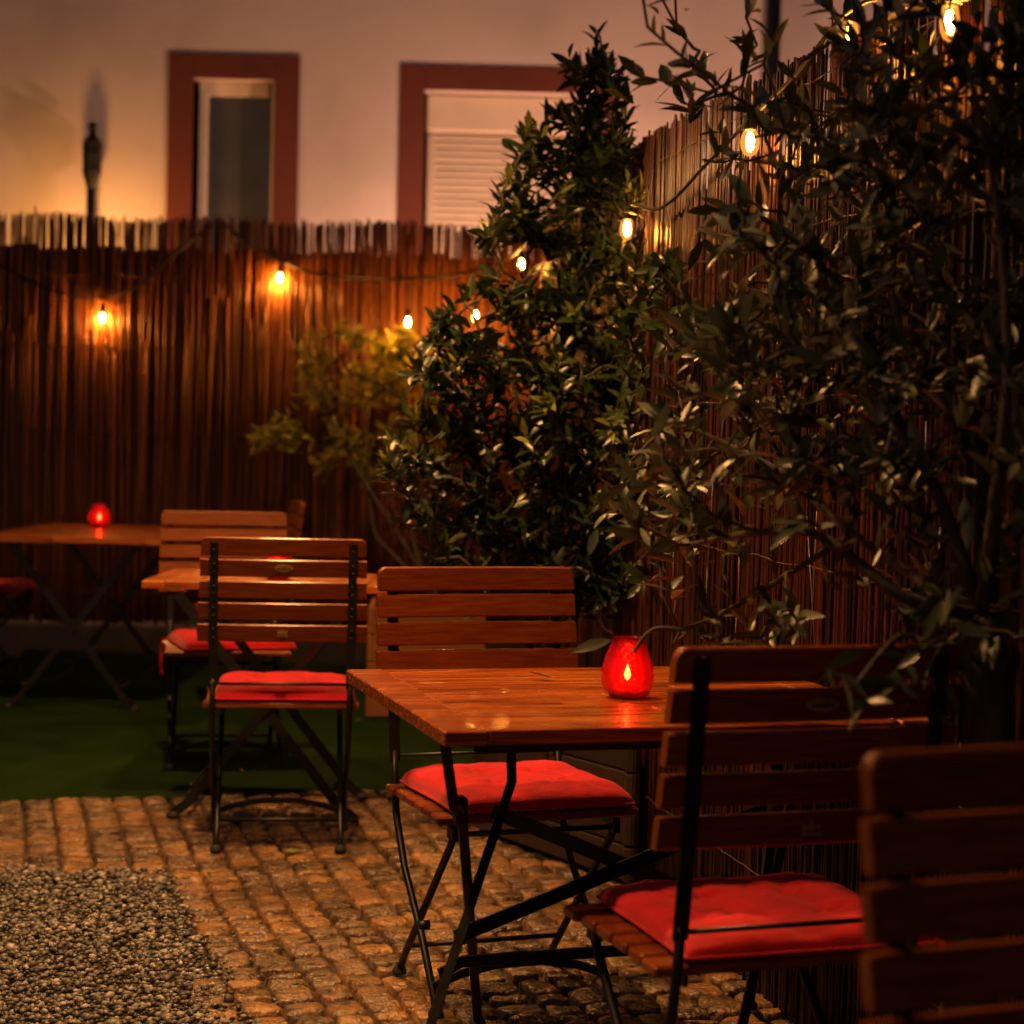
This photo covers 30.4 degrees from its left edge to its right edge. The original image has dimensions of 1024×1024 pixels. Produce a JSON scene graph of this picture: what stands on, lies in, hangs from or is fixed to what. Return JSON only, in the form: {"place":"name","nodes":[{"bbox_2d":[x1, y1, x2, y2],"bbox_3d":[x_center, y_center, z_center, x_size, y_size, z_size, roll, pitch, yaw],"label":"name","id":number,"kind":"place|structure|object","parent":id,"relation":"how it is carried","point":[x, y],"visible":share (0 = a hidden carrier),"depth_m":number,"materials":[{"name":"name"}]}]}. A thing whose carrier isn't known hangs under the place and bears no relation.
{"place":"outdoors","nodes":[
{"label":"outdoors","id":0,"kind":"place"},
{"bbox_2d":[0,860,304,1023],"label":"gravel","id":1,"kind":"structure","parent":0,"point":[156,899],"depth_m":4.34,"materials":[{"name":"grey gravel"}]},
{"bbox_2d":[1,616,321,624],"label":"ground","id":2,"kind":"structure","parent":0,"point":[145,622],"depth_m":12.49,"materials":[{"name":"soil"}]},
{"bbox_2d":[82,122,101,241],"bbox_3d":[-2.893,-0.978,12.865,0.136,3.352,0.134,1,2,0],"label":"garden torch","id":3,"kind":"object","parent":2,"relation":"on","point":[91,158],"visible":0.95,"depth_m":12.78,"materials":[{"name":"black paint"}]},
{"bbox_2d":[0,620,524,663],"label":"garden wall","id":4,"kind":"structure","parent":2,"relation":"on","point":[37,638],"depth_m":9.98,"materials":[{"name":"concrete"}]},
{"bbox_2d":[0,206,534,626],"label":"reed fence","id":5,"kind":"object","parent":4,"relation":"on","point":[148,401],"visible":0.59,"depth_m":9.96,"materials":[{"name":"wood"}]},
{"bbox_2d":[0,0,990,257],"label":"house","id":6,"kind":"structure","parent":2,"relation":"on","point":[314,112],"depth_m":12.90,"materials":[{"name":"paint"}]},
{"bbox_2d":[195,82,274,251],"bbox_3d":[-1.915,-1.879,13.071,0.586,2.183,0.060,1,2,0],"label":"window","id":7,"kind":"structure","parent":6,"relation":"in","point":[235,121],"depth_m":13.06,"materials":[{"name":"grey glass"}]},
{"bbox_2d":[283,848,300,853],"bbox_3d":[-0.631,0.977,5.402,0.054,0.012,0.056,2,2,16],"label":"leaf","id":8,"kind":"object","parent":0,"point":[291,850],"visible":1,"depth_m":5.41,"materials":[{"name":"plant"}]},
{"bbox_2d":[0,789,793,1023],"bbox_3d":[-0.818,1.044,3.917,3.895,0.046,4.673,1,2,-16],"label":"cobble paving","id":9,"kind":"structure","parent":0,"point":[523,872],"depth_m":4.81,"materials":[{"name":"stone"}]},
{"bbox_2d":[0,655,475,803],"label":"lawn","id":10,"kind":"structure","parent":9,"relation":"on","point":[81,731],"depth_m":7.30,"materials":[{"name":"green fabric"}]},
{"bbox_2d":[0,587,35,683],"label":"folding chair","id":11,"kind":"object","parent":10,"relation":"on","point":[12,599],"visible":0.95,"depth_m":9.00,"materials":[{"name":"black paint"}]},
{"bbox_2d":[0,577,37,592],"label":"seat cushion","id":12,"kind":"object","parent":11,"relation":"on","point":[17,585],"visible":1,"depth_m":8.89,"materials":[{"name":"red fabric"}]},
{"bbox_2d":[0,523,208,709],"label":"folding table","id":13,"kind":"object","parent":10,"relation":"on","point":[72,535],"visible":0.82,"depth_m":8.10,"materials":[{"name":"brown wood"}]},
{"bbox_2d":[88,502,110,526],"bbox_3d":[-1.955,0.013,8.919,0.110,0.114,0.110,1,2,0],"label":"candle jar","id":14,"kind":"object","parent":13,"relation":"on","point":[99,514],"visible":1,"depth_m":8.88,"materials":[{"name":"red glass"}]},
{"bbox_2d":[158,511,290,767],"bbox_3d":[-1.049,0.460,6.879,0.481,0.907,0.465,1,2,-11],"label":"folding chair","id":15,"kind":"object","parent":10,"relation":"on","point":[171,534],"visible":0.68,"depth_m":7.02,"materials":[{"name":"black paint"}]},
{"bbox_2d":[160,629,296,674],"bbox_3d":[-1.035,0.521,6.847,0.427,0.183,0.393,1,2,-20],"label":"seat cushion","id":16,"kind":"object","parent":15,"relation":"on","point":[185,639],"visible":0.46,"depth_m":6.71,"materials":[{"name":"red fabric"}]},
{"bbox_2d":[193,500,306,708],"bbox_3d":[-1.174,0.402,8.380,0.465,0.907,0.481,1,2,-13],"label":"folding chair","id":17,"kind":"object","parent":10,"relation":"on","point":[297,521],"visible":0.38,"depth_m":8.33,"materials":[{"name":"black paint"}]},
{"bbox_2d":[141,568,386,821],"bbox_3d":[-0.779,0.580,6.134,0.768,0.735,0.605,1,2,0],"label":"folding table","id":18,"kind":"object","parent":9,"relation":"on","point":[188,579],"visible":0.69,"depth_m":5.87,"materials":[{"name":"brown wood"}]},
{"bbox_2d":[265,556,291,579],"bbox_3d":[-0.749,0.161,6.031,0.098,0.108,0.098,1,2,0],"label":"candle jar","id":19,"kind":"object","parent":18,"relation":"on","point":[278,558],"visible":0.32,"depth_m":6.00,"materials":[{"name":"red glass"}]},
{"bbox_2d":[197,536,366,852],"bbox_3d":[-0.680,0.518,5.553,0.481,0.907,0.465,1,2,-7],"label":"folding chair","id":20,"kind":"object","parent":9,"relation":"on","point":[213,589],"visible":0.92,"depth_m":5.34,"materials":[{"name":"black paint"}]},
{"bbox_2d":[215,671,354,700],"bbox_3d":[-0.674,0.510,5.590,0.405,0.048,0.384,1,2,-7],"label":"seat cushion","id":21,"kind":"object","parent":20,"relation":"on","point":[281,693],"visible":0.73,"depth_m":5.42,"materials":[{"name":"red fabric"}]},
{"bbox_2d":[375,566,638,1018],"bbox_3d":[-0.020,0.587,4.102,0.481,0.907,0.465,1,2,-20],"label":"folding chair","id":22,"kind":"object","parent":9,"relation":"on","point":[393,634],"visible":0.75,"depth_m":4.23,"materials":[{"name":"brown wood"}]},
{"bbox_2d":[400,760,634,813],"bbox_3d":[0.005,0.583,4.061,0.406,0.048,0.386,1,2,-22],"label":"seat cushion","id":23,"kind":"object","parent":22,"relation":"on","point":[543,785],"visible":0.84,"depth_m":3.95,"materials":[{"name":"red fabric"}]},
{"bbox_2d":[472,749,640,882],"bbox_3d":[0.114,0.775,5.642,0.460,0.395,1.177,1,2,0],"label":"planter","id":24,"kind":"object","parent":9,"relation":"on","point":[619,767],"visible":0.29,"depth_m":5.19,"materials":[{"name":"wood"}]},
{"bbox_2d":[369,20,710,647],"bbox_3d":[0.022,-0.417,5.135,0.804,2.093,1.608,1,2,-6],"label":"shrub","id":25,"kind":"object","parent":24,"relation":"in","point":[595,160],"visible":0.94,"depth_m":5.54,"materials":[{"name":"green plant"}]},
{"bbox_2d":[346,666,927,1023],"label":"folding table","id":26,"kind":"object","parent":9,"relation":"on","point":[510,712],"visible":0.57,"depth_m":3.42,"materials":[{"name":"brown wood"}]},
{"bbox_2d":[528,671,553,677],"bbox_3d":[0.055,0.315,3.654,0.057,0.011,0.027,1,2,0],"label":"fallen leaf","id":27,"kind":"object","parent":26,"relation":"on","point":[541,674],"visible":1,"depth_m":3.65,"materials":[{"name":"brown plant"}]},
{"bbox_2d":[601,635,653,697],"bbox_3d":[0.211,0.282,3.431,0.098,0.108,0.098,1,2,0],"label":"candle jar","id":28,"kind":"object","parent":26,"relation":"on","point":[626,672],"visible":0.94,"depth_m":3.40,"materials":[{"name":"red glass"}]},
{"bbox_2d":[564,644,959,1023],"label":"folding chair","id":29,"kind":"object","parent":9,"relation":"on","point":[694,750],"visible":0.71,"depth_m":2.75,"materials":[{"name":"brown wood"}]},
{"bbox_2d":[596,872,945,960],"bbox_3d":[0.407,0.700,3.018,0.448,0.176,0.407,1,2,-18],"label":"seat cushion","id":30,"kind":"object","parent":29,"relation":"on","point":[647,906],"visible":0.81,"depth_m":2.95,"materials":[{"name":"red fabric"}]},
{"bbox_2d":[525,0,1023,1023],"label":"reed fence","id":31,"kind":"object","parent":9,"relation":"on","point":[669,160],"visible":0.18,"depth_m":4.01,"materials":[{"name":"wood"}]},
{"bbox_2d":[0,0,967,325],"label":"string lights","id":32,"kind":"object","parent":31,"relation":"attached to","point":[748,124],"visible":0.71,"depth_m":9.25},
{"bbox_2d":[571,0,1023,1011],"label":"tree","id":33,"kind":"object","parent":9,"relation":"on","point":[981,636],"visible":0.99,"depth_m":2.86,"materials":[{"name":"green plant"}]},
{"bbox_2d":[859,744,1023,1023],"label":"folding chair","id":34,"kind":"object","parent":9,"relation":"on","point":[900,979],"visible":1,"depth_m":1.79,"materials":[{"name":"brown wood"}]},
{"bbox_2d":[366,598,485,716],"bbox_3d":[-0.381,0.632,8.254,0.523,0.465,0.499,1,2,-6],"label":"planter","id":35,"kind":"object","parent":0,"point":[374,708],"visible":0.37,"depth_m":8.00,"materials":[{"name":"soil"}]},
{"bbox_2d":[245,317,458,593],"bbox_3d":[-0.770,-0.276,9.129,1.150,1.382,1.687,1,2,0],"label":"shrub","id":36,"kind":"object","parent":35,"relation":"in","point":[392,381],"visible":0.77,"depth_m":9.23,"materials":[{"name":"green plant"}]}
]}

